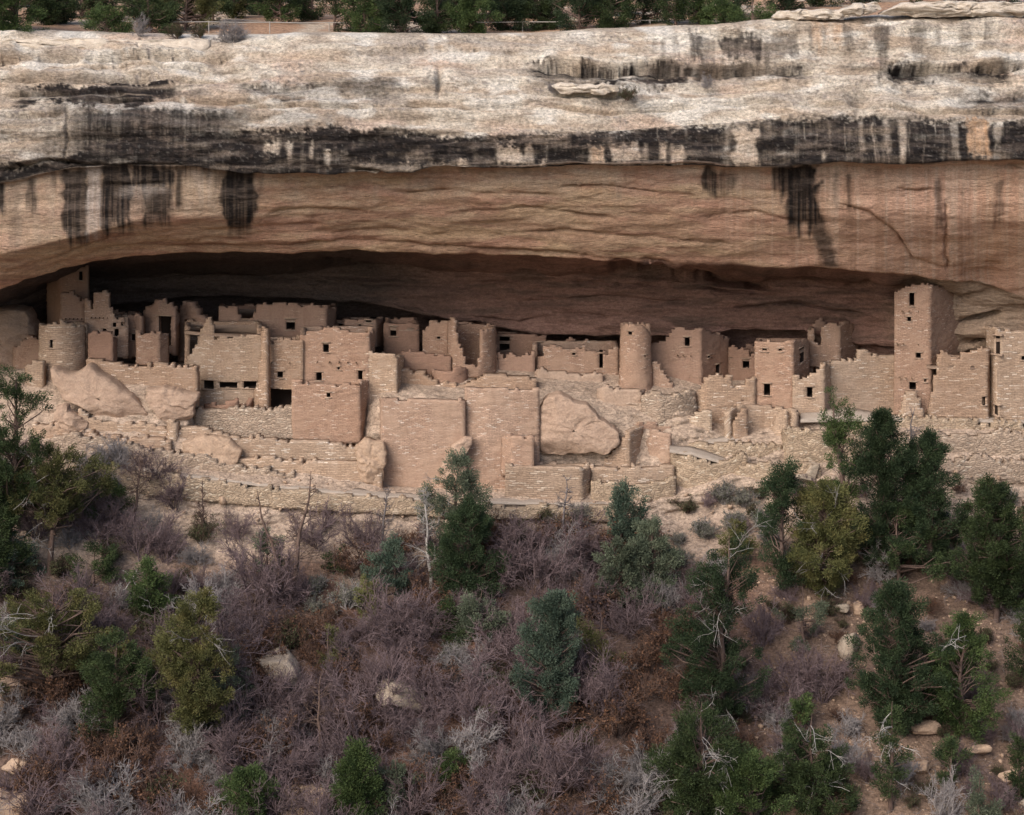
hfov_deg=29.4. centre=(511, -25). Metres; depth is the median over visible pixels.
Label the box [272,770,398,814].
bare shrub
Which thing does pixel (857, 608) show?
boulder
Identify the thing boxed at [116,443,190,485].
bare shrub
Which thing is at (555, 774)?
bare shrub
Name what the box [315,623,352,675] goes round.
juniper tree
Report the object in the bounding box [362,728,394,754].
oak shrub
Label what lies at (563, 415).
boulder
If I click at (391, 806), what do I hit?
bare shrub
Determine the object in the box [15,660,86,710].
oak shrub
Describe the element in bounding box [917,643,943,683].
bare shrub
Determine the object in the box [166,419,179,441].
buttress
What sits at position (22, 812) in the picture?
oak shrub
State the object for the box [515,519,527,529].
green shrub
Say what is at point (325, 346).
window
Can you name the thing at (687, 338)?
window
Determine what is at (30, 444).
bare shrub
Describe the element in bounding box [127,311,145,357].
room
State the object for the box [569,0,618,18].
juniper tree
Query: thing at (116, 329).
window
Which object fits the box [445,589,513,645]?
juniper tree
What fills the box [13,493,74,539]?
bare shrub
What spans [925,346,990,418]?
ruined house
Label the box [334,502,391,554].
bare shrub
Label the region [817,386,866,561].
pinyon tree
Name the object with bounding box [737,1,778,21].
juniper tree
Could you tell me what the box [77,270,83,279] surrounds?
window
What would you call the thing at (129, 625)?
bare shrub
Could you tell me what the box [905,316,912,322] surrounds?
window
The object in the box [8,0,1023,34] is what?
mesa top
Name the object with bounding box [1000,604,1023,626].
bare shrub
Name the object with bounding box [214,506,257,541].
bare shrub
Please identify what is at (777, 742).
bare shrub
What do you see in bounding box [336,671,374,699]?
oak shrub
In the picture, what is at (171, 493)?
bare shrub
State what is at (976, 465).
retaining wall
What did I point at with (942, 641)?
green shrub
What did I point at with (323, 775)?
bare shrub
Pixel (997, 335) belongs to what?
window
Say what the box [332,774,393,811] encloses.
bare shrub
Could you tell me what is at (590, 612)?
oak shrub
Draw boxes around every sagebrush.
[303,573,333,597]
[303,595,334,617]
[323,576,362,614]
[438,640,464,664]
[565,500,595,525]
[668,531,690,545]
[674,545,694,566]
[687,516,711,536]
[693,520,722,540]
[706,476,741,504]
[719,509,747,533]
[730,486,760,507]
[748,503,776,530]
[1004,485,1021,505]
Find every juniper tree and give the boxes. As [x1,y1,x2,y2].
[0,0,49,32]
[0,487,38,593]
[0,530,46,588]
[0,586,136,704]
[1,609,33,663]
[4,440,119,575]
[25,0,80,25]
[63,0,117,19]
[65,540,120,587]
[74,625,162,739]
[78,1,135,32]
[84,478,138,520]
[88,1,151,15]
[116,0,184,33]
[122,554,181,626]
[142,586,243,761]
[149,0,225,30]
[205,760,281,814]
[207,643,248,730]
[212,0,235,22]
[222,0,249,18]
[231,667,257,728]
[237,0,292,15]
[248,0,302,21]
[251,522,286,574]
[288,0,332,21]
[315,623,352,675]
[316,0,365,31]
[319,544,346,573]
[326,735,388,814]
[338,0,387,32]
[349,0,417,19]
[352,574,384,623]
[359,531,415,604]
[368,0,435,32]
[376,754,425,813]
[410,0,459,33]
[414,447,493,569]
[419,594,474,645]
[425,490,512,599]
[425,746,479,792]
[429,0,480,18]
[443,0,505,32]
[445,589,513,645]
[470,0,534,30]
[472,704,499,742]
[507,0,570,31]
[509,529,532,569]
[545,0,619,30]
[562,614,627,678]
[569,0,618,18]
[587,0,643,27]
[615,0,672,24]
[640,688,757,814]
[653,0,698,25]
[659,507,772,731]
[664,542,686,569]
[670,0,716,24]
[701,0,743,24]
[706,741,797,814]
[715,0,753,19]
[715,518,760,565]
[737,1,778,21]
[753,454,806,596]
[764,0,814,10]
[768,715,862,814]
[771,586,829,652]
[781,691,816,731]
[783,476,872,598]
[806,0,842,6]
[838,0,880,3]
[850,499,956,583]
[863,701,919,812]
[921,609,1013,744]
[931,733,974,788]
[933,472,1023,622]
[965,764,1005,814]
[1002,600,1023,691]
[1002,730,1023,807]
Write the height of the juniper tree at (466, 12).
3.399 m
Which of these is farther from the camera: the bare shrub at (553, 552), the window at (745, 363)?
the window at (745, 363)
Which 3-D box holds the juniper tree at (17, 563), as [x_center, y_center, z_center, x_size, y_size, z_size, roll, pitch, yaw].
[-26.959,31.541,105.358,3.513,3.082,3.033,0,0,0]
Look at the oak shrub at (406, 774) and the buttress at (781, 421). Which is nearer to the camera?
the oak shrub at (406, 774)
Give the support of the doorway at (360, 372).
in the room block at (334, 354)
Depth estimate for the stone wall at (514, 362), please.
119.43 m
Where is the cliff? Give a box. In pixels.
[0,15,1023,372]
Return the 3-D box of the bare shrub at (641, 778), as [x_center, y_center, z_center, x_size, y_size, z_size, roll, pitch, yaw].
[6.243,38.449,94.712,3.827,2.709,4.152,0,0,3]
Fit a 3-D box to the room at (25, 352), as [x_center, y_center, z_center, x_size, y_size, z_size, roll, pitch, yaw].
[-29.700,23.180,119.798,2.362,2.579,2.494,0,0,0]
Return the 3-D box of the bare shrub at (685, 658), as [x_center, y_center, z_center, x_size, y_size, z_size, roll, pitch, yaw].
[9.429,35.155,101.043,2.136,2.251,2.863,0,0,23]
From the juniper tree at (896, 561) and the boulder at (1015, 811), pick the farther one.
the juniper tree at (896, 561)
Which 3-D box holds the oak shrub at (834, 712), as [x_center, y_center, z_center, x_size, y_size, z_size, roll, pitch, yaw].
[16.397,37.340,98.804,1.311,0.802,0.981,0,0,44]
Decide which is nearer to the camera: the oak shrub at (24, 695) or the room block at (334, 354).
the oak shrub at (24, 695)
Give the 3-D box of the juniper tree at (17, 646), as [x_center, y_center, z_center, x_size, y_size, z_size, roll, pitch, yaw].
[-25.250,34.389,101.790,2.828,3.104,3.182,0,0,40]
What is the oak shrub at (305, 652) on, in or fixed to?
on the ground
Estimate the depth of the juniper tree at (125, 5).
132.71 m
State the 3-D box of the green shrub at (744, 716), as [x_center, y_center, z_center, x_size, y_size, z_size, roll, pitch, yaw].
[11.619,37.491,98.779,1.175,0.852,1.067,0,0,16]
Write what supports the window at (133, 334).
in the room at (135, 320)
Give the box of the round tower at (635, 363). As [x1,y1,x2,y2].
[618,322,652,391]
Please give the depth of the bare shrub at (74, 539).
107.51 m
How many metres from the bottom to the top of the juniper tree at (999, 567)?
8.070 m
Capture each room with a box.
[12,334,38,368]
[38,319,87,380]
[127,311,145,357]
[344,317,383,346]
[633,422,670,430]
[723,403,799,438]
[728,344,754,379]
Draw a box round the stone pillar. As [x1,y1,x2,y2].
[253,328,270,408]
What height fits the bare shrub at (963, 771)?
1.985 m
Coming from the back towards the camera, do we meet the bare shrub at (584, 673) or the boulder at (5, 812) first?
the bare shrub at (584, 673)
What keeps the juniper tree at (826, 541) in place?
on the ground
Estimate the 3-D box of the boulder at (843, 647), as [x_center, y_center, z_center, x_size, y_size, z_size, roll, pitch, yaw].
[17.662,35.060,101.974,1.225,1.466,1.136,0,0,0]
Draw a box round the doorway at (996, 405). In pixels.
[991,402,1002,417]
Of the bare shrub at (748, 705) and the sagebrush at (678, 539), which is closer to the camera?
the bare shrub at (748, 705)
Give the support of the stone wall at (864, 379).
on the ground
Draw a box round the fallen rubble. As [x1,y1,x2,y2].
[41,413,1020,535]
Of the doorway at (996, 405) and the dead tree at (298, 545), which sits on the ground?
the dead tree at (298, 545)
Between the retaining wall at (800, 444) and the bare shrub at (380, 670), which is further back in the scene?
the retaining wall at (800, 444)
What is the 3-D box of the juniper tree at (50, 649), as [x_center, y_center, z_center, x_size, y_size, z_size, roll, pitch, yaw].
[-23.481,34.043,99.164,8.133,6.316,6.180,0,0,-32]
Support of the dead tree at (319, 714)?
on the ground
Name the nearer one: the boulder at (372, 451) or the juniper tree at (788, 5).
the boulder at (372, 451)
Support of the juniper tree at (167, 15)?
on the mesa top
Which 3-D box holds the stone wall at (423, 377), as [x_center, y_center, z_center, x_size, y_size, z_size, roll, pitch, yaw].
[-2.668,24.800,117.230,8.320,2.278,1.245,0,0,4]
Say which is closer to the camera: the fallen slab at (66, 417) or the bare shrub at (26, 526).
the bare shrub at (26, 526)
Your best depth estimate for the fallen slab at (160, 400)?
114.10 m
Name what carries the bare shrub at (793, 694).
on the ground
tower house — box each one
[754,338,809,408]
[893,282,959,414]
[985,325,1023,419]
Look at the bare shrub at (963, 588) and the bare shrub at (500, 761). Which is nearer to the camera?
the bare shrub at (500, 761)
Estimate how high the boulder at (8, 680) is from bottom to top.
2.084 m
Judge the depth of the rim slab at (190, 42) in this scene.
114.41 m
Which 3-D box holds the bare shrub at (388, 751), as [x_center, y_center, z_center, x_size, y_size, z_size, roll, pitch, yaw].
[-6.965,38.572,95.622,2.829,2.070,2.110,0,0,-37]
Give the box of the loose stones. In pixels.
[747,520,1023,814]
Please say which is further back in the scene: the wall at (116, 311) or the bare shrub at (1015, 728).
the wall at (116, 311)
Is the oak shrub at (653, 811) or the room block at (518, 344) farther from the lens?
the room block at (518, 344)
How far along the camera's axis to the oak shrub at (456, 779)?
94.92 m
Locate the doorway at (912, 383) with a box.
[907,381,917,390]
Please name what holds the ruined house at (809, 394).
on the ground
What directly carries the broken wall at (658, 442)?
on the ground
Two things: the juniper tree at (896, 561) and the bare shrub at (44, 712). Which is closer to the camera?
the bare shrub at (44, 712)
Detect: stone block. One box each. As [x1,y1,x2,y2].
[292,379,368,443]
[362,350,403,399]
[505,461,590,500]
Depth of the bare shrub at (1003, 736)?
97.56 m
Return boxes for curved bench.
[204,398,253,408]
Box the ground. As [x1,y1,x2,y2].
[0,362,1023,814]
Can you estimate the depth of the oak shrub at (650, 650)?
100.07 m
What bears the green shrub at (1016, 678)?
on the ground
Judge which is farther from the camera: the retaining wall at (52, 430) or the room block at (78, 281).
the room block at (78, 281)
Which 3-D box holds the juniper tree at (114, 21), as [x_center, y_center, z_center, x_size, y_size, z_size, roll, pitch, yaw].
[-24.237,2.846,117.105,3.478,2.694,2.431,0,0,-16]
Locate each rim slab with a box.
[0,37,210,50]
[771,8,850,20]
[839,2,881,16]
[878,0,1023,17]
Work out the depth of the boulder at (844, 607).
103.85 m
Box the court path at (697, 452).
[670,445,724,462]
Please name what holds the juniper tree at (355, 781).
on the ground
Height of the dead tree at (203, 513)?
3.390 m
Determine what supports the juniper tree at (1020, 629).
on the ground
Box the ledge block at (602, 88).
[551,82,618,94]
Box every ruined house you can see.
[184,316,261,407]
[532,338,618,374]
[696,372,755,424]
[792,361,831,415]
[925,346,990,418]
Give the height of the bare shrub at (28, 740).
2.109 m
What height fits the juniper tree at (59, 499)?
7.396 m
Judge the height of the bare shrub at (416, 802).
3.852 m
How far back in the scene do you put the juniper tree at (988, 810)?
92.88 m
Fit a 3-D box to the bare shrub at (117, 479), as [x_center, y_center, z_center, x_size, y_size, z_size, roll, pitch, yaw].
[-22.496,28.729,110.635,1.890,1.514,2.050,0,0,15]
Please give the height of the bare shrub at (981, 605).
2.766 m
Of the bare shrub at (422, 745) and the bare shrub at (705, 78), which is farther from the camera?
the bare shrub at (705, 78)
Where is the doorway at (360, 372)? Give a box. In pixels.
[356,369,364,381]
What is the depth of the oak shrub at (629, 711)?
96.93 m
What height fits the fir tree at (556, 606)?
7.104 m
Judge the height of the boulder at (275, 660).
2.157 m
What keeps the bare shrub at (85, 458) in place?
on the ground
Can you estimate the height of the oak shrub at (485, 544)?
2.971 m
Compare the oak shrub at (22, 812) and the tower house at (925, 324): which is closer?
the oak shrub at (22, 812)
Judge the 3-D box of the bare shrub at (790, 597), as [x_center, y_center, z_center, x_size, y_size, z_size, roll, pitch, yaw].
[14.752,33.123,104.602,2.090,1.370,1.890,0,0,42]
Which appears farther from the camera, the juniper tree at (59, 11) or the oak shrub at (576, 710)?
the juniper tree at (59, 11)
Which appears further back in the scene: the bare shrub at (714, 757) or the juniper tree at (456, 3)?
the juniper tree at (456, 3)
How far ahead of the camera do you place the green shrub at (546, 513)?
110.18 m
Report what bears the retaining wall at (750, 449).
on the ground
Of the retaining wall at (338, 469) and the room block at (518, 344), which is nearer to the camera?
the retaining wall at (338, 469)
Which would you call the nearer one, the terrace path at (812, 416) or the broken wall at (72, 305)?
the terrace path at (812, 416)
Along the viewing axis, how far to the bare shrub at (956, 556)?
106.22 m
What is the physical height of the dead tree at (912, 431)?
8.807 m
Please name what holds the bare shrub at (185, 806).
on the ground
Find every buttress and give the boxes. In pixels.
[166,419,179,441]
[500,434,533,475]
[732,408,748,438]
[771,409,790,435]
[898,390,923,417]
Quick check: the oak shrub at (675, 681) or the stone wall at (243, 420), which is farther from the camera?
the stone wall at (243, 420)
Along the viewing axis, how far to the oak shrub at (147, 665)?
99.56 m
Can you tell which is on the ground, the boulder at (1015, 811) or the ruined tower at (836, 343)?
the boulder at (1015, 811)
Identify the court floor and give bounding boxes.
[705,436,738,443]
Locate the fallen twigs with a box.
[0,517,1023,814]
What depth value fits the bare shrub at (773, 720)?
98.06 m
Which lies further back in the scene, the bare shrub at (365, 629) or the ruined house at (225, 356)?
the ruined house at (225, 356)
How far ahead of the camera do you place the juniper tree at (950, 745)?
94.92 m
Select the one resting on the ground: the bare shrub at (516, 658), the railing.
the bare shrub at (516, 658)
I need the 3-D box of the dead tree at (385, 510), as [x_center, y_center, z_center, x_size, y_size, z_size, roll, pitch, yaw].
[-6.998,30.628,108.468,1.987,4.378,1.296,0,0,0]
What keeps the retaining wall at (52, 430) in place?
on the ground
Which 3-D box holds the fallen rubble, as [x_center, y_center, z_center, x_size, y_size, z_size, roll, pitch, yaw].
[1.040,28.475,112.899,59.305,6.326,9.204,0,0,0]
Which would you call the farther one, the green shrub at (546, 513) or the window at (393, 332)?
the window at (393, 332)
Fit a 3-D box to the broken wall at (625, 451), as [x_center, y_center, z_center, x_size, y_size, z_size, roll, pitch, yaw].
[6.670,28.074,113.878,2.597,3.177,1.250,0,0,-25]
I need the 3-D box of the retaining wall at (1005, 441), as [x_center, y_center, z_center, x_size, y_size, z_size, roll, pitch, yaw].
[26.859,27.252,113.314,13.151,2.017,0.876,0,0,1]
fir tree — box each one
[508,588,584,725]
[591,535,646,612]
[604,476,651,549]
[628,513,685,605]
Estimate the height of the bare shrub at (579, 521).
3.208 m
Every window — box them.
[47,338,53,348]
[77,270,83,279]
[113,328,120,337]
[129,332,145,341]
[275,370,284,378]
[284,318,296,330]
[321,342,330,352]
[325,391,331,398]
[364,317,376,323]
[388,325,397,336]
[683,336,690,346]
[741,358,750,368]
[762,382,771,396]
[805,385,813,398]
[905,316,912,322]
[907,292,915,306]
[915,352,922,358]
[981,396,986,406]
[991,333,1003,355]
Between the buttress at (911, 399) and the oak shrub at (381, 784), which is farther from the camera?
the buttress at (911, 399)
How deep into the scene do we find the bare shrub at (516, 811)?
92.93 m
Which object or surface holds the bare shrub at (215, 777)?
on the ground
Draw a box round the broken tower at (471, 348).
[447,317,497,377]
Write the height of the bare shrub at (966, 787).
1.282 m
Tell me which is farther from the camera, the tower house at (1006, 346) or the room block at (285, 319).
the room block at (285, 319)
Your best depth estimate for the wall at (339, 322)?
122.66 m
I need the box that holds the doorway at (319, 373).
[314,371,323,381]
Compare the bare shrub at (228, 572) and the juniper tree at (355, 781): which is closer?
the juniper tree at (355, 781)
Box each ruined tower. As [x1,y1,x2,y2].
[807,320,858,372]
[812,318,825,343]
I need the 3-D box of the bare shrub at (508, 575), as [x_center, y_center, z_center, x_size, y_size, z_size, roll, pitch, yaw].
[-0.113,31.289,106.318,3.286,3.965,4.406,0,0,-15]
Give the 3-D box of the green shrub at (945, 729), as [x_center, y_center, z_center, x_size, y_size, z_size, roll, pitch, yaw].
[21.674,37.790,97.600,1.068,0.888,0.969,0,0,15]
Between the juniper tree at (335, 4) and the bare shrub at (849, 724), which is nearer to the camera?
the bare shrub at (849, 724)
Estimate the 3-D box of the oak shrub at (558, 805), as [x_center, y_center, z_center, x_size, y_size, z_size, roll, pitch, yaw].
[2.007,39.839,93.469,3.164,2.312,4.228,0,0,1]
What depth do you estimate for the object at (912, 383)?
116.34 m
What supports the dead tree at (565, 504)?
on the ground
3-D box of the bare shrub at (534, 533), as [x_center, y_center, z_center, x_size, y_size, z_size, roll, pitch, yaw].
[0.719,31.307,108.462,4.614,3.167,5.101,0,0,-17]
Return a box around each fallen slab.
[50,362,147,417]
[54,403,87,431]
[146,384,200,420]
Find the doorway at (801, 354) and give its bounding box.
[799,345,805,364]
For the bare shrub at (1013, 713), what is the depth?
98.11 m
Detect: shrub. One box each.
[0,568,20,598]
[0,601,11,636]
[0,635,38,682]
[0,663,38,709]
[0,671,44,721]
[0,681,36,747]
[0,718,50,765]
[0,735,65,809]
[0,760,87,814]
[0,764,35,798]
[1,569,43,601]
[12,804,42,814]
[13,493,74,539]
[15,557,44,575]
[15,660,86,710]
[16,789,69,814]
[19,435,51,459]
[21,712,87,781]
[22,691,74,728]
[24,558,131,630]
[40,685,119,743]
[47,755,117,810]
[48,524,96,548]
[48,550,78,577]
[51,758,144,814]
[53,577,76,601]
[55,494,131,548]
[55,724,80,745]
[59,797,117,814]
[60,658,102,694]
[65,443,111,480]
[65,470,119,524]
[65,602,136,648]
[66,609,141,649]
[70,719,133,765]
[81,722,167,799]
[86,433,135,474]
[87,629,146,675]
[87,784,186,814]
[93,536,127,560]
[100,471,127,491]
[101,763,184,814]
[103,502,143,538]
[103,581,131,613]
[104,509,183,561]
[104,706,171,763]
[110,661,213,736]
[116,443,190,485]
[120,642,169,692]
[121,742,180,790]
[123,703,174,747]
[124,605,141,624]
[129,555,196,596]
[130,610,166,648]
[131,13,151,35]
[133,645,155,664]
[136,600,201,659]
[139,506,164,534]
[140,518,188,564]
[144,770,190,808]
[148,464,191,512]
[150,640,240,725]
[150,681,193,722]
[158,20,186,38]
[158,784,231,814]
[159,571,221,633]
[161,713,216,774]
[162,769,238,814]
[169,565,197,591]
[172,591,185,611]
[175,539,215,565]
[176,579,287,688]
[177,706,221,730]
[179,563,231,598]
[180,746,229,789]
[183,511,224,543]
[186,23,206,37]
[196,683,269,775]
[200,755,322,814]
[200,757,245,792]
[201,562,249,622]
[202,705,318,802]
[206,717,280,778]
[209,518,313,610]
[211,17,250,42]
[211,562,245,590]
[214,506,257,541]
[218,799,262,814]
[219,655,315,729]
[222,587,299,634]
[234,610,292,658]
[235,707,313,769]
[237,647,282,697]
[243,666,276,709]
[253,703,315,750]
[260,561,321,615]
[266,659,325,722]
[268,774,371,814]
[269,693,337,772]
[270,611,310,648]
[271,596,354,648]
[271,712,345,787]
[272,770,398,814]
[282,495,351,552]
[286,774,339,814]
[290,649,359,709]
[294,627,329,665]
[305,684,406,769]
[306,647,372,684]
[308,617,382,676]
[311,533,410,579]
[312,750,369,792]
[313,640,428,736]
[325,695,385,740]
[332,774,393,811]
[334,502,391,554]
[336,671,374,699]
[344,567,457,644]
[345,610,389,646]
[348,746,394,772]
[354,633,413,693]
[356,654,445,696]
[357,529,417,574]
[362,603,439,665]
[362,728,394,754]
[365,759,393,807]
[369,746,449,814]
[369,795,404,814]
[371,698,431,735]
[373,689,460,751]
[387,605,456,651]
[388,754,414,789]
[389,522,424,557]
[393,718,458,771]
[396,553,440,590]
[400,644,463,687]
[400,765,426,793]
[402,656,472,727]
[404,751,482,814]
[406,568,461,618]
[407,498,489,566]
[416,804,454,814]
[428,631,502,686]
[429,566,485,597]
[432,646,527,737]
[442,669,580,755]
[443,741,509,791]
[446,708,509,777]
[450,588,482,624]
[450,758,521,814]
[460,737,526,804]
[461,587,527,645]
[462,596,545,680]
[465,579,509,606]
[467,725,517,756]
[467,779,561,814]
[471,506,511,559]
[472,507,512,541]
[473,728,534,786]
[474,609,586,712]
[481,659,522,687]
[483,782,557,814]
[485,514,544,589]
[489,507,568,559]
[491,516,591,592]
[491,684,517,712]
[494,701,624,803]
[496,597,512,627]
[496,679,544,722]
[508,766,553,801]
[513,741,542,766]
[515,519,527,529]
[516,559,628,621]
[520,583,554,621]
[525,778,586,814]
[526,507,591,556]
[527,503,616,559]
[531,522,588,581]
[535,502,555,521]
[545,81,557,95]
[546,795,597,814]
[547,511,567,526]
[547,692,595,732]
[550,761,647,814]
[557,633,602,670]
[558,631,646,719]
[559,531,622,581]
[560,645,615,699]
[561,742,613,803]
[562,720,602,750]
[568,571,628,629]
[580,574,664,646]
[580,675,653,739]
[581,750,650,812]
[588,521,636,560]
[600,771,669,814]
[605,650,672,700]
[606,730,675,797]
[613,658,637,677]
[617,83,639,100]
[619,707,674,761]
[621,511,674,566]
[621,626,681,676]
[633,793,667,814]
[638,598,697,647]
[640,567,690,612]
[649,664,694,702]
[655,805,678,814]
[663,716,716,771]
[666,559,738,623]
[667,494,700,513]
[667,686,729,753]
[674,644,696,672]
[689,659,740,700]
[692,548,731,576]
[693,729,742,784]
[697,72,715,88]
[701,487,715,508]
[716,670,761,712]
[725,517,757,532]
[731,709,751,724]
[732,718,765,751]
[734,666,818,734]
[737,590,788,651]
[738,656,750,668]
[740,795,766,814]
[744,503,759,516]
[746,482,765,498]
[753,636,826,702]
[753,700,793,734]
[756,526,788,547]
[760,791,779,808]
[762,598,778,610]
[764,717,807,756]
[764,742,808,783]
[766,582,804,604]
[773,600,798,624]
[780,704,814,729]
[784,542,799,575]
[784,649,858,704]
[792,471,821,510]
[795,618,822,640]
[815,589,846,616]
[816,582,847,596]
[816,668,827,678]
[823,703,847,720]
[826,723,871,771]
[826,782,861,814]
[827,709,865,738]
[828,629,846,643]
[832,615,849,628]
[841,568,864,588]
[841,775,860,792]
[848,748,886,781]
[849,577,884,607]
[850,481,866,497]
[857,539,897,584]
[867,596,889,618]
[879,749,922,796]
[900,788,920,808]
[902,554,922,576]
[906,775,937,798]
[915,594,947,615]
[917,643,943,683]
[917,765,973,814]
[919,617,935,630]
[921,714,931,719]
[932,738,993,779]
[933,634,947,650]
[937,545,966,571]
[937,722,955,736]
[938,553,968,588]
[940,576,973,601]
[944,576,1023,616]
[949,533,961,546]
[950,661,982,679]
[952,479,969,493]
[958,679,998,699]
[958,773,984,799]
[962,723,1000,746]
[964,695,983,726]
[976,626,993,643]
[978,768,1023,811]
[984,659,1000,671]
[989,762,1006,774]
[997,713,1023,750]
[997,721,1018,741]
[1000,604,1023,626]
[1003,705,1023,738]
[1004,670,1023,688]
[1014,802,1023,814]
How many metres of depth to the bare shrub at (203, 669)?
99.06 m
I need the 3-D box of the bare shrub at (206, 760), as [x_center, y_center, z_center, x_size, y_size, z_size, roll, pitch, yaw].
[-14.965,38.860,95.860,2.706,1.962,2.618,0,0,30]
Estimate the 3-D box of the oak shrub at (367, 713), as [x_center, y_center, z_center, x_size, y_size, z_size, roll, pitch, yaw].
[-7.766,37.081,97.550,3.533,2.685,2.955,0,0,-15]
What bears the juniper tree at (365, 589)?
on the ground
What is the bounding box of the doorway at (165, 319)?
[157,315,173,347]
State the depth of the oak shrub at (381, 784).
94.30 m
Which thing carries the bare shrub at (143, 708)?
on the ground
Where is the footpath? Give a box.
[143,467,608,506]
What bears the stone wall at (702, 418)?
on the ground
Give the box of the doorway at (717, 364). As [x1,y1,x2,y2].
[715,362,721,372]
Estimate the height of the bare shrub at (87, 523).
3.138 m
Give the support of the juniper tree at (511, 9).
on the mesa top
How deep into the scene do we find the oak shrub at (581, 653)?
100.55 m
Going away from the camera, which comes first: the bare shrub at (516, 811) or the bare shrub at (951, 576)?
the bare shrub at (516, 811)
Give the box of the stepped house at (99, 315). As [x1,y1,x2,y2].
[84,290,127,358]
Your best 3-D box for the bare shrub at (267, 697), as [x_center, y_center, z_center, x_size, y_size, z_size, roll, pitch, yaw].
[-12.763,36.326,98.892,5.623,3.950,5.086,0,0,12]
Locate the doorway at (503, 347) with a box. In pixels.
[497,335,510,350]
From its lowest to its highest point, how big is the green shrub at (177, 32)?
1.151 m
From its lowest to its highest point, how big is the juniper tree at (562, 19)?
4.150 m
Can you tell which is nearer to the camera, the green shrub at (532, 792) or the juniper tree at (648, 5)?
the green shrub at (532, 792)
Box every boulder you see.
[0,304,39,367]
[0,675,28,720]
[0,788,33,814]
[1,758,28,774]
[182,433,242,464]
[255,646,304,698]
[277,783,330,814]
[355,437,386,483]
[376,677,426,714]
[440,436,472,489]
[540,390,619,454]
[795,474,812,481]
[805,461,819,482]
[832,603,849,613]
[837,633,859,660]
[845,747,869,764]
[853,600,864,615]
[910,719,941,734]
[911,760,930,773]
[967,744,992,753]
[998,769,1020,783]
[1011,799,1023,814]
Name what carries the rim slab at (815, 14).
on the cliff
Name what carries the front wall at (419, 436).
on the ground
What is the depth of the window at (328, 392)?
114.51 m
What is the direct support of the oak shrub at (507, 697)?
on the ground
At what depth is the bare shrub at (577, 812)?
92.89 m
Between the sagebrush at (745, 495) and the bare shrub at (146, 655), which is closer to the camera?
the bare shrub at (146, 655)
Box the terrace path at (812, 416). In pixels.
[801,407,1023,423]
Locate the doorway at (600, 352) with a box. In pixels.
[597,350,604,368]
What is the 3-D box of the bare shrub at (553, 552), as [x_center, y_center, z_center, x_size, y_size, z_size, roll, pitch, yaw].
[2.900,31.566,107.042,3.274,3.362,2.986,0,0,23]
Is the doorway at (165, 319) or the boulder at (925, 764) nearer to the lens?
the boulder at (925, 764)
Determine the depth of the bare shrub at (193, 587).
103.15 m
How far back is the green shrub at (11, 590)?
104.46 m
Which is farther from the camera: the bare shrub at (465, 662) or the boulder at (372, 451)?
the boulder at (372, 451)
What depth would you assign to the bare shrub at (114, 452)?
111.16 m
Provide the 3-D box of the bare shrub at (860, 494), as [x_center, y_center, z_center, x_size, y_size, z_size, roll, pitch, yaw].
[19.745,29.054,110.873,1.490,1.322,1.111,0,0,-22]
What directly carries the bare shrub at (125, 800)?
on the ground
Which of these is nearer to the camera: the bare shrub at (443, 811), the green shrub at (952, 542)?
the bare shrub at (443, 811)
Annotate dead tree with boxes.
[113,570,139,608]
[118,454,154,523]
[193,481,212,540]
[253,491,306,608]
[258,718,293,774]
[270,473,335,601]
[293,670,347,756]
[372,487,401,543]
[390,486,462,587]
[544,474,586,553]
[891,407,924,564]
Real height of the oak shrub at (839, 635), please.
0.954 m
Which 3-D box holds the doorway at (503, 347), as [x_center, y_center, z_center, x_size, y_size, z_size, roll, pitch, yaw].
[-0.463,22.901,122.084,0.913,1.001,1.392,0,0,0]
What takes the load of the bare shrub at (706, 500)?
on the ground
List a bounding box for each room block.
[46,265,89,323]
[143,298,179,355]
[219,302,336,336]
[262,326,303,408]
[300,325,374,402]
[383,317,418,354]
[496,331,546,357]
[651,327,729,384]
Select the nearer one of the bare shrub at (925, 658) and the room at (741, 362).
the bare shrub at (925, 658)
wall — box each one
[24,360,45,387]
[32,422,171,449]
[49,431,294,478]
[50,456,615,521]
[60,290,84,322]
[78,407,167,435]
[86,358,199,407]
[88,330,117,360]
[113,309,124,314]
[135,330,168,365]
[178,300,208,361]
[179,425,357,460]
[194,404,292,438]
[238,454,382,487]
[336,318,349,325]
[379,397,465,487]
[398,349,450,374]
[401,367,536,388]
[422,320,447,354]
[431,366,467,383]
[459,321,484,323]
[464,386,539,488]
[497,350,534,371]
[534,366,602,381]
[556,337,575,340]
[590,462,674,484]
[591,475,675,500]
[597,384,645,405]
[605,426,643,467]
[641,389,696,426]
[646,428,671,463]
[652,361,672,387]
[670,450,747,487]
[688,409,711,430]
[688,439,782,462]
[736,459,820,479]
[746,343,753,349]
[781,424,861,464]
[828,349,893,410]
[847,414,1023,430]
[861,426,1023,455]
[940,453,1023,483]
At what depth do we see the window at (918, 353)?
115.75 m
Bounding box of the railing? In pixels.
[125,19,715,33]
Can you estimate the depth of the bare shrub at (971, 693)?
99.38 m
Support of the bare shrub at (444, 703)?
on the ground
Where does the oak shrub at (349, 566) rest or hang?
on the ground
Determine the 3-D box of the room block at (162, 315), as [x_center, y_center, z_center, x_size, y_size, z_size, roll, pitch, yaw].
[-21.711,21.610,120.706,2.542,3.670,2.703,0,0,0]
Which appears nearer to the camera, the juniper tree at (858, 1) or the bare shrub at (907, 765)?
the bare shrub at (907, 765)
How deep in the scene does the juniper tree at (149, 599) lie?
103.39 m
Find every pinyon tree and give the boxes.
[0,364,53,578]
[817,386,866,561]
[837,405,945,576]
[843,576,957,738]
[877,425,970,579]
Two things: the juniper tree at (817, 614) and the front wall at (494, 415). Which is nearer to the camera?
the juniper tree at (817, 614)

